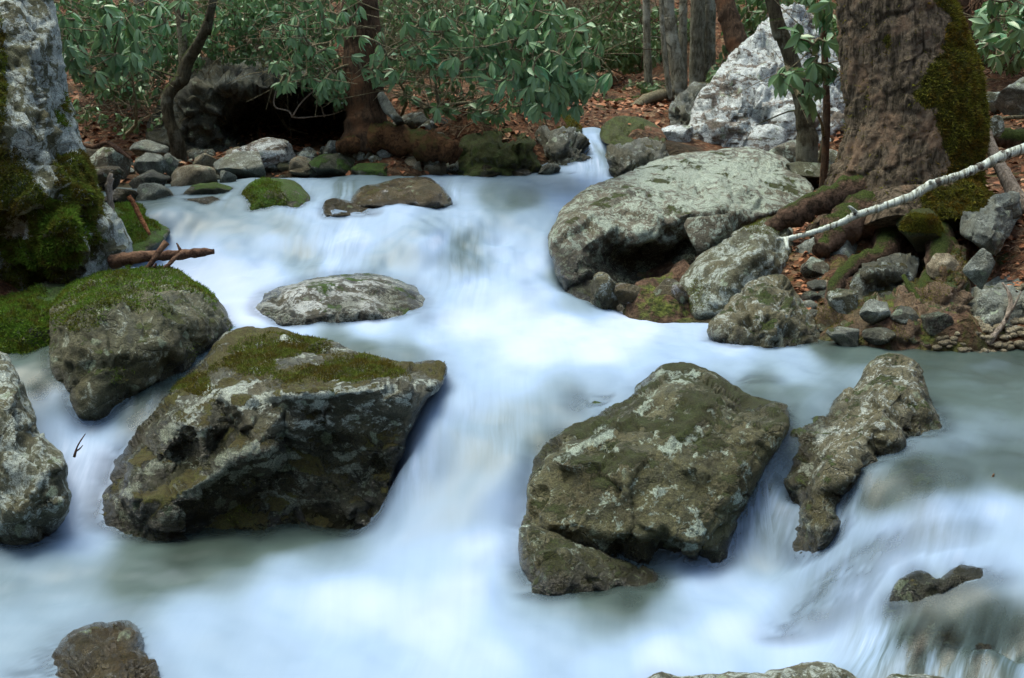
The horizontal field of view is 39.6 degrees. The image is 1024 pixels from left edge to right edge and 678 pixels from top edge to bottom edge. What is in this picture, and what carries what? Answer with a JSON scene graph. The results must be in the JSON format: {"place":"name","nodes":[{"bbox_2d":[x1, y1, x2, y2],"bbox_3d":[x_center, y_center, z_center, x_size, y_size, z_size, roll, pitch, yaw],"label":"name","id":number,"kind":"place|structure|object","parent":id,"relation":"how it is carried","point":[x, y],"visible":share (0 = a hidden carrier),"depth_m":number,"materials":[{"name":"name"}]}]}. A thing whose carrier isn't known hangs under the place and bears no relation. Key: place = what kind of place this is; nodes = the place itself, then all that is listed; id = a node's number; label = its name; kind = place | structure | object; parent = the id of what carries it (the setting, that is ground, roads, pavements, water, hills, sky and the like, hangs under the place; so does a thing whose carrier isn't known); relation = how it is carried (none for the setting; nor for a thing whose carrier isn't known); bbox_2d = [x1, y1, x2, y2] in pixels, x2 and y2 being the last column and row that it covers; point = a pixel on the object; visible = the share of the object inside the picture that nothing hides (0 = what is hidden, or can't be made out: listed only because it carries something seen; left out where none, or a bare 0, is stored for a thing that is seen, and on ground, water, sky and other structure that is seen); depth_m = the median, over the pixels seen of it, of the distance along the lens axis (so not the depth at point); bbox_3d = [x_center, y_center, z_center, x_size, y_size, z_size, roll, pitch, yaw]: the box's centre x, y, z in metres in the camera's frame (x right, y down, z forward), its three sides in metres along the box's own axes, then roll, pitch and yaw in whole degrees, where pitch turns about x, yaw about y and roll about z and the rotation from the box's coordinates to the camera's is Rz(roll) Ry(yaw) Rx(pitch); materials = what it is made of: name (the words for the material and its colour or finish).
{"place":"outdoors","nodes":[
{"label":"outdoors","id":0,"kind":"place"},
{"bbox_2d":[0,127,1023,677],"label":"water","id":1,"kind":"structure","parent":0,"point":[420,577],"depth_m":6.12,"materials":[{"name":"liquid"}]},
{"bbox_2d":[129,170,170,188],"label":"stone","id":2,"kind":"object","parent":1,"relation":"on","point":[151,176],"visible":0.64,"depth_m":10.95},
{"bbox_2d":[135,183,172,200],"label":"stone","id":3,"kind":"object","parent":1,"relation":"in","point":[150,191],"visible":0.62,"depth_m":10.52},
{"bbox_2d":[170,164,217,194],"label":"stone","id":4,"kind":"object","parent":1,"relation":"on","point":[188,175],"visible":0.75,"depth_m":10.94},
{"bbox_2d":[183,182,232,194],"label":"stone","id":5,"kind":"object","parent":1,"relation":"in","point":[207,188],"visible":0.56,"depth_m":10.58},
{"bbox_2d":[241,176,309,210],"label":"boulder","id":6,"kind":"object","parent":1,"relation":"in","point":[263,192],"visible":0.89,"depth_m":10.37,"materials":[{"name":"stone"}]},
{"bbox_2d":[307,154,354,175],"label":"stone","id":7,"kind":"object","parent":1,"relation":"on","point":[330,164],"visible":0.91,"depth_m":11.40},
{"bbox_2d":[254,273,424,326],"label":"boulder","id":8,"kind":"object","parent":1,"relation":"in","point":[349,298],"visible":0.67,"depth_m":8.46,"materials":[{"name":"stone"}]},
{"bbox_2d":[322,198,376,217],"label":"boulder","id":9,"kind":"object","parent":1,"relation":"in","point":[332,204],"visible":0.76,"depth_m":10.09,"materials":[{"name":"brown stone"}]},
{"bbox_2d":[351,177,452,208],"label":"boulder","id":10,"kind":"object","parent":1,"relation":"in","point":[425,192],"visible":0.91,"depth_m":10.22,"materials":[{"name":"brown stone"}]},
{"bbox_2d":[590,272,618,309],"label":"stone","id":11,"kind":"object","parent":1,"relation":"in","point":[603,295],"visible":0.9,"depth_m":8.82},
{"bbox_2d":[614,283,641,307],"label":"stone","id":12,"kind":"object","parent":1,"relation":"on","point":[625,293],"visible":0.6,"depth_m":8.78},
{"bbox_2d":[0,0,1023,664],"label":"ground","id":13,"kind":"structure","parent":0,"point":[648,304],"depth_m":11.52,"materials":[{"name":"brown soil"}]},
{"bbox_2d":[0,281,66,383],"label":"boulder","id":14,"kind":"object","parent":13,"relation":"on","point":[24,322],"visible":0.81,"depth_m":7.61,"materials":[{"name":"plant"}]},
{"bbox_2d":[0,351,71,548],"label":"boulder","id":15,"kind":"object","parent":13,"relation":"on","point":[35,496],"visible":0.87,"depth_m":6.23,"materials":[{"name":"stone"}]},
{"bbox_2d":[0,0,132,291],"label":"boulder","id":16,"kind":"object","parent":13,"relation":"on","point":[61,221],"visible":0.96,"depth_m":8.26,"materials":[{"name":"stone"}]},
{"bbox_2d":[37,620,160,677],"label":"boulder","id":17,"kind":"object","parent":13,"relation":"on","point":[114,649],"visible":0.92,"depth_m":5.03,"materials":[{"name":"brown stone"}]},
{"bbox_2d":[95,166,123,190],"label":"stone","id":18,"kind":"object","parent":13,"relation":"on","point":[103,172],"visible":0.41,"depth_m":10.91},
{"bbox_2d":[89,147,130,179],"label":"stone","id":19,"kind":"object","parent":13,"relation":"on","point":[105,156],"visible":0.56,"depth_m":11.34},
{"bbox_2d":[67,70,173,139],"bbox_3d":[-3.443,-2.170,12.674,1.496,0.814,1.193,10,16,41],"label":"laurel","id":20,"kind":"object","parent":13,"relation":"on","point":[143,94],"visible":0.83,"depth_m":12.57,"materials":[{"name":"green plant"}]},
{"bbox_2d":[54,0,218,101],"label":"laurel","id":21,"kind":"object","parent":13,"relation":"on","point":[122,5],"visible":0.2,"depth_m":12.86,"materials":[{"name":"green plant"}]},
{"bbox_2d":[47,264,234,425],"bbox_3d":[-2.020,0.058,7.868,1.038,0.855,1.687,-5,13,-21],"label":"boulder","id":22,"kind":"object","parent":13,"relation":"on","point":[118,336],"visible":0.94,"depth_m":7.27,"materials":[{"name":"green stone"}]},
{"bbox_2d":[107,243,214,268],"bbox_3d":[-2.085,-0.493,8.432,0.639,0.173,0.115,1,12,7],"label":"log","id":23,"kind":"object","parent":22,"relation":"on","point":[119,260],"visible":0.98,"depth_m":8.41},
{"bbox_2d":[114,199,169,250],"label":"boulder","id":24,"kind":"object","parent":13,"relation":"on","point":[141,238],"visible":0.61,"depth_m":9.62,"materials":[{"name":"plant"}]},
{"bbox_2d":[133,153,164,174],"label":"stone","id":25,"kind":"object","parent":13,"relation":"on","point":[144,163],"visible":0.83,"depth_m":11.41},
{"bbox_2d":[57,0,247,135],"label":"rhododendron","id":26,"kind":"object","parent":13,"relation":"on","point":[108,25],"visible":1,"depth_m":10.60,"materials":[{"name":"green plant"}]},
{"bbox_2d":[117,0,216,161],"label":"tree","id":27,"kind":"object","parent":13,"relation":"on","point":[181,78],"visible":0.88,"depth_m":12.07,"materials":[{"name":"brown plant"}]},
{"bbox_2d":[67,0,400,137],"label":"brush","id":28,"kind":"object","parent":13,"relation":"on","point":[162,84],"visible":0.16,"depth_m":12.92,"materials":[{"name":"green plant"}]},
{"bbox_2d":[213,151,265,178],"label":"stone","id":29,"kind":"object","parent":13,"relation":"on","point":[244,164],"visible":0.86,"depth_m":11.34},
{"bbox_2d":[145,54,345,152],"bbox_3d":[-2.461,-2.328,14.103,2.239,1.009,4.389,-2,12,-11],"label":"boulder","id":30,"kind":"object","parent":13,"relation":"on","point":[206,104],"visible":0.45,"depth_m":12.53,"materials":[{"name":"stone"}]},
{"bbox_2d":[230,137,295,167],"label":"stone","id":31,"kind":"object","parent":13,"relation":"on","point":[273,151],"visible":0.61,"depth_m":11.62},
{"bbox_2d":[189,0,337,81],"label":"laurel","id":32,"kind":"object","parent":13,"relation":"on","point":[237,20],"visible":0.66,"depth_m":12.19,"materials":[{"name":"green plant"}]},
{"bbox_2d":[91,326,446,542],"bbox_3d":[-1.200,0.530,7.273,1.760,1.033,1.981,0,12,0],"label":"boulder","id":33,"kind":"object","parent":13,"relation":"on","point":[251,429],"visible":0.94,"depth_m":6.57,"materials":[{"name":"stone"}]},
{"bbox_2d":[253,0,423,119],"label":"laurel","id":34,"kind":"object","parent":13,"relation":"on","point":[336,97],"visible":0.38,"depth_m":11.69,"materials":[{"name":"green plant"}]},
{"bbox_2d":[227,0,451,119],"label":"rhododendron","id":35,"kind":"object","parent":13,"relation":"on","point":[380,58],"visible":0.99,"depth_m":11.17,"materials":[{"name":"green plant"}]},
{"bbox_2d":[351,163,388,175],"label":"stone","id":36,"kind":"object","parent":13,"relation":"on","point":[377,169],"visible":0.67,"depth_m":11.33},
{"bbox_2d":[337,0,435,60],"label":"evergreen shrub","id":37,"kind":"object","parent":13,"relation":"on","point":[386,16],"visible":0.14,"depth_m":16.27,"materials":[{"name":"green plant"}]},
{"bbox_2d":[377,92,404,124],"bbox_3d":[-0.977,-1.875,11.771,0.217,0.360,0.954,0,12,0],"label":"slate","id":38,"kind":"object","parent":13,"relation":"on","point":[387,107],"visible":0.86,"depth_m":11.37,"materials":[{"name":"grey stone"}]},
{"bbox_2d":[335,0,462,164],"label":"tree","id":39,"kind":"object","parent":13,"relation":"on","point":[369,126],"visible":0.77,"depth_m":11.49,"materials":[{"name":"brown plant"}]},
{"bbox_2d":[373,22,521,141],"bbox_3d":[-0.547,-2.098,11.644,1.358,1.080,1.456,-11,16,-41],"label":"rhododendron","id":40,"kind":"object","parent":13,"relation":"on","point":[437,107],"visible":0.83,"depth_m":11.52,"materials":[{"name":"green plant"}]},
{"bbox_2d":[384,0,589,106],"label":"laurel","id":41,"kind":"object","parent":13,"relation":"on","point":[425,6],"visible":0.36,"depth_m":12.34,"materials":[{"name":"green plant"}]},
{"bbox_2d":[326,0,653,109],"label":"twig thicket","id":42,"kind":"object","parent":13,"relation":"on","point":[462,66],"visible":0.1,"depth_m":13.60,"materials":[{"name":"green plant"}]},
{"bbox_2d":[458,128,541,176],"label":"boulder","id":43,"kind":"object","parent":13,"relation":"on","point":[492,150],"visible":0.78,"depth_m":11.38,"materials":[{"name":"stone"}]},
{"bbox_2d":[393,0,641,126],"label":"rhododendron","id":44,"kind":"object","parent":13,"relation":"on","point":[568,75],"visible":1,"depth_m":10.54,"materials":[{"name":"green plant"}]},
{"bbox_2d":[67,68,1023,253],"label":"leaf litter","id":45,"kind":"object","parent":13,"relation":"on","point":[615,104],"visible":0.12,"depth_m":13.20,"materials":[{"name":"plant"}]},
{"bbox_2d":[130,139,168,155],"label":"stone","id":46,"kind":"object","parent":45,"relation":"on","point":[140,148],"visible":0.79,"depth_m":11.97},
{"bbox_2d":[535,125,591,165],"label":"boulder","id":47,"kind":"object","parent":13,"relation":"on","point":[563,145],"visible":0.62,"depth_m":11.65,"materials":[{"name":"stone"}]},
{"bbox_2d":[518,524,664,598],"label":"stone","id":48,"kind":"object","parent":13,"relation":"on","point":[554,565],"visible":0.66,"depth_m":5.83,"materials":[{"name":"stone"}]},
{"bbox_2d":[168,0,1023,76],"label":"hill brush","id":49,"kind":"object","parent":13,"relation":"on","point":[975,5],"visible":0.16,"depth_m":16.53,"materials":[{"name":"green plant"}]},
{"bbox_2d":[579,0,639,75],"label":"evergreen shrub","id":50,"kind":"object","parent":13,"relation":"on","point":[615,27],"visible":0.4,"depth_m":16.52,"materials":[{"name":"green plant"}]},
{"bbox_2d":[577,0,642,22],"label":"evergreen shrub","id":51,"kind":"object","parent":13,"relation":"on","point":[620,10],"visible":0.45,"depth_m":19.14,"materials":[{"name":"green plant"}]},
{"bbox_2d":[600,115,665,146],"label":"boulder","id":52,"kind":"object","parent":13,"relation":"on","point":[616,130],"visible":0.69,"depth_m":12.22,"materials":[{"name":"stone"}]},
{"bbox_2d":[605,137,670,177],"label":"boulder","id":53,"kind":"object","parent":13,"relation":"on","point":[630,156],"visible":0.66,"depth_m":11.28,"materials":[{"name":"stone"}]},
{"bbox_2d":[616,21,661,75],"bbox_3d":[1.431,-3.640,18.007,1.086,0.791,1.514,4,13,17],"label":"evergreen shrub","id":54,"kind":"object","parent":13,"relation":"on","point":[634,59],"visible":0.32,"depth_m":17.64,"materials":[{"name":"green plant"}]},
{"bbox_2d":[642,0,652,85],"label":"tree","id":55,"kind":"object","parent":13,"relation":"on","point":[647,59],"visible":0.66,"depth_m":16.22,"materials":[{"name":"grey plant"}]},
{"bbox_2d":[521,362,789,568],"bbox_3d":[0.667,0.646,6.695,1.269,0.930,1.603,0,12,0],"label":"boulder","id":56,"kind":"object","parent":13,"relation":"on","point":[673,457],"visible":0.88,"depth_m":6.12,"materials":[{"name":"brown stone"}]},
{"bbox_2d":[630,0,689,61],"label":"evergreen shrub","id":57,"kind":"object","parent":13,"relation":"on","point":[656,14],"visible":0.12,"depth_m":19.80,"materials":[{"name":"green plant"}]},
{"bbox_2d":[659,0,673,99],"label":"tree","id":58,"kind":"object","parent":13,"relation":"on","point":[668,85],"visible":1,"depth_m":15.27,"materials":[{"name":"grey plant"}]},
{"bbox_2d":[651,0,687,97],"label":"tree","id":59,"kind":"object","parent":13,"relation":"on","point":[677,72],"visible":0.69,"depth_m":15.59,"materials":[{"name":"grey plant"}]},
{"bbox_2d":[662,124,693,141],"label":"stone","id":60,"kind":"object","parent":13,"relation":"on","point":[680,133],"visible":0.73,"depth_m":11.95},
{"bbox_2d":[548,146,813,312],"bbox_3d":[1.305,-0.823,10.441,1.501,1.007,3.599,8,14,34],"label":"boulder","id":61,"kind":"object","parent":13,"relation":"on","point":[627,227],"visible":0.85,"depth_m":9.64,"materials":[{"name":"grey stone"}]},
{"bbox_2d":[678,0,687,85],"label":"tree","id":62,"kind":"object","parent":13,"relation":"on","point":[682,31],"visible":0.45,"depth_m":15.83,"materials":[{"name":"grey plant"}]},
{"bbox_2d":[668,81,709,125],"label":"boulder","id":63,"kind":"object","parent":13,"relation":"on","point":[681,107],"visible":0.61,"depth_m":13.17,"materials":[{"name":"stone"}]},
{"bbox_2d":[688,0,705,85],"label":"tree","id":64,"kind":"object","parent":13,"relation":"on","point":[697,47],"visible":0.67,"depth_m":15.95,"materials":[{"name":"grey plant"}]},
{"bbox_2d":[684,214,732,255],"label":"stone","id":65,"kind":"object","parent":13,"relation":"on","point":[704,233],"visible":0.79,"depth_m":9.25,"materials":[{"name":"stone"}]},
{"bbox_2d":[705,0,715,81],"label":"tree","id":66,"kind":"object","parent":13,"relation":"on","point":[710,37],"visible":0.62,"depth_m":16.06,"materials":[{"name":"grey plant"}]},
{"bbox_2d":[715,0,747,54],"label":"tree","id":67,"kind":"object","parent":13,"relation":"on","point":[732,27],"visible":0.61,"depth_m":15.19,"materials":[{"name":"brown plant"}]},
{"bbox_2d":[679,217,793,319],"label":"boulder","id":68,"kind":"object","parent":13,"relation":"on","point":[714,279],"visible":0.84,"depth_m":8.78,"materials":[{"name":"stone"}]},
{"bbox_2d":[776,143,1023,250],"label":"fallen branch","id":69,"kind":"object","parent":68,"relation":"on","point":[1001,156],"visible":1,"depth_m":8.49,"materials":[{"name":"white wood"}]},
{"bbox_2d":[648,661,856,677],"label":"boulder","id":70,"kind":"object","parent":13,"relation":"on","point":[817,669],"visible":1,"depth_m":4.65,"materials":[{"name":"stone"}]},
{"bbox_2d":[706,0,816,82],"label":"rhododendron","id":71,"kind":"object","parent":13,"relation":"on","point":[752,20],"visible":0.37,"depth_m":15.70,"materials":[{"name":"green plant"}]},
{"bbox_2d":[707,274,821,348],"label":"boulder","id":72,"kind":"object","parent":13,"relation":"on","point":[769,311],"visible":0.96,"depth_m":7.99,"materials":[{"name":"stone"}]},
{"bbox_2d":[744,124,787,150],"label":"stone","id":73,"kind":"object","parent":13,"relation":"on","point":[766,137],"visible":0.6,"depth_m":11.95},
{"bbox_2d":[688,3,844,147],"bbox_3d":[2.460,-2.469,13.414,1.420,1.384,3.348,3,12,14],"label":"boulder","id":74,"kind":"object","parent":13,"relation":"on","point":[725,112],"visible":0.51,"depth_m":12.38,"materials":[{"name":"white stone"}]},
{"bbox_2d":[756,0,834,187],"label":"tree","id":75,"kind":"object","parent":13,"relation":"on","point":[807,141],"visible":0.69,"depth_m":11.02,"materials":[{"name":"brown plant"}]},
{"bbox_2d":[786,161,830,179],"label":"stone","id":76,"kind":"object","parent":13,"relation":"on","point":[808,170],"visible":0.51,"depth_m":10.94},
{"bbox_2d":[800,257,829,277],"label":"stone","id":77,"kind":"object","parent":13,"relation":"on","point":[811,267],"visible":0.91,"depth_m":8.64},
{"bbox_2d":[819,0,830,187],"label":"tree","id":78,"kind":"object","parent":13,"relation":"on","point":[825,149],"visible":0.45,"depth_m":10.49,"materials":[{"name":"brown plant"}]},
{"bbox_2d":[739,0,840,162],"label":"rhododendron","id":79,"kind":"object","parent":78,"relation":"attached to","point":[816,74],"visible":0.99,"depth_m":9.69,"materials":[{"name":"green plant"}]},
{"bbox_2d":[795,237,857,257],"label":"stone","id":80,"kind":"object","parent":13,"relation":"on","point":[847,249],"visible":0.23,"depth_m":8.92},
{"bbox_2d":[826,288,857,313],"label":"stone","id":81,"kind":"object","parent":13,"relation":"on","point":[842,301],"visible":0.9,"depth_m":8.10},
{"bbox_2d":[826,326,858,346],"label":"stone","id":82,"kind":"object","parent":13,"relation":"on","point":[844,336],"visible":1,"depth_m":7.83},
{"bbox_2d":[775,353,943,559],"bbox_3d":[1.557,0.537,6.378,0.881,0.796,1.486,0,12,0],"label":"boulder","id":83,"kind":"object","parent":13,"relation":"on","point":[884,407],"visible":0.75,"depth_m":6.14,"materials":[{"name":"stone"}]},
{"bbox_2d":[777,533,962,637],"bbox_3d":[1.416,0.964,5.568,0.874,0.472,0.617,0,12,0],"label":"stone","id":84,"kind":"object","parent":13,"relation":"on","point":[893,542],"visible":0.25,"depth_m":5.47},
{"bbox_2d":[862,327,895,345],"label":"stone","id":85,"kind":"object","parent":13,"relation":"on","point":[878,336],"visible":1,"depth_m":7.81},
{"bbox_2d":[849,253,919,299],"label":"boulder","id":86,"kind":"object","parent":13,"relation":"on","point":[881,277],"visible":0.76,"depth_m":8.42,"materials":[{"name":"stone"}]},
{"bbox_2d":[764,0,1012,309],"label":"tree","id":87,"kind":"object","parent":13,"relation":"on","point":[914,91],"visible":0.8,"depth_m":8.95,"materials":[{"name":"brown plant"}]},
{"bbox_2d":[813,240,973,349],"bbox_3d":[2.293,-0.271,8.472,0.879,0.561,1.476,4,13,17],"label":"root mass","id":88,"kind":"object","parent":13,"relation":"on","point":[946,291],"visible":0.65,"depth_m":8.07,"materials":[{"name":"soil"}]},
{"bbox_2d":[859,299,890,324],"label":"stone","id":89,"kind":"object","parent":88,"relation":"on","point":[872,311],"visible":1,"depth_m":7.88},
{"bbox_2d":[890,305,919,323],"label":"stone","id":90,"kind":"object","parent":88,"relation":"on","point":[901,314],"visible":0.99,"depth_m":7.84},
{"bbox_2d":[896,208,945,253],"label":"stone","id":91,"kind":"object","parent":88,"relation":"on","point":[919,228],"visible":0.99,"depth_m":8.64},
{"bbox_2d":[926,253,958,279],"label":"stone","id":92,"kind":"object","parent":88,"relation":"on","point":[938,260],"visible":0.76,"depth_m":8.24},
{"bbox_2d":[783,191,1023,328],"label":"leaf drift","id":93,"kind":"object","parent":13,"relation":"on","point":[1003,269],"visible":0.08,"depth_m":8.72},
{"bbox_2d":[898,454,935,490],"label":"stone","id":94,"kind":"object","parent":13,"relation":"on","point":[918,472],"visible":0.16,"depth_m":5.80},
{"bbox_2d":[921,311,953,335],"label":"stone","id":95,"kind":"object","parent":13,"relation":"on","point":[934,323],"visible":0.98,"depth_m":7.76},
{"bbox_2d":[883,568,1001,652],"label":"stone","id":96,"kind":"object","parent":13,"relation":"on","point":[947,634],"visible":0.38,"depth_m":5.00,"materials":[{"name":"stone"}]},
{"bbox_2d":[887,565,996,613],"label":"stone","id":97,"kind":"object","parent":96,"relation":"on","point":[917,591],"visible":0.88,"depth_m":5.10,"materials":[{"name":"stone"}]},
{"bbox_2d":[923,283,1023,421],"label":"gravel","id":98,"kind":"structure","parent":13,"relation":"on","point":[1011,331],"depth_m":7.77,"materials":[{"name":"beige stone"}]},
{"bbox_2d":[986,282,1021,345],"bbox_3d":[2.715,-0.132,7.837,0.131,0.317,0.305,8,14,32],"label":"stick","id":99,"kind":"object","parent":98,"relation":"on","point":[1003,323],"visible":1,"depth_m":7.84,"materials":[{"name":"brown wood"}]},
{"bbox_2d":[963,248,994,289],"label":"stone","id":100,"kind":"object","parent":13,"relation":"on","point":[978,267],"visible":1,"depth_m":7.43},
{"bbox_2d":[960,191,1022,255],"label":"boulder","id":101,"kind":"object","parent":13,"relation":"on","point":[989,227],"visible":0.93,"depth_m":8.49,"materials":[{"name":"grey stone"}]},
{"bbox_2d":[963,0,1023,74],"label":"rhododendron","id":102,"kind":"object","parent":13,"relation":"on","point":[1011,40],"visible":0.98,"depth_m":10.58,"materials":[{"name":"green plant"}]},
{"bbox_2d":[968,274,1023,326],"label":"boulder","id":103,"kind":"object","parent":13,"relation":"on","point":[988,303],"visible":0.71,"depth_m":8.00,"materials":[{"name":"grey stone"}]},
{"bbox_2d":[987,129,1023,215],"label":"log","id":104,"kind":"object","parent":13,"relation":"on","point":[1007,178],"visible":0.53,"depth_m":9.12,"materials":[{"name":"brown wood"}]},
{"bbox_2d":[993,77,1023,115],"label":"stone","id":105,"kind":"object","parent":13,"relation":"on","point":[1009,100],"visible":0.88,"depth_m":11.75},
{"bbox_2d":[994,128,1023,148],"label":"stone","id":106,"kind":"object","parent":13,"relation":"on","point":[1008,138],"visible":0.43,"depth_m":10.85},
{"bbox_2d":[653,278,689,304],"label":"stone","id":107,"kind":"object","parent":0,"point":[675,289],"visible":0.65,"depth_m":8.75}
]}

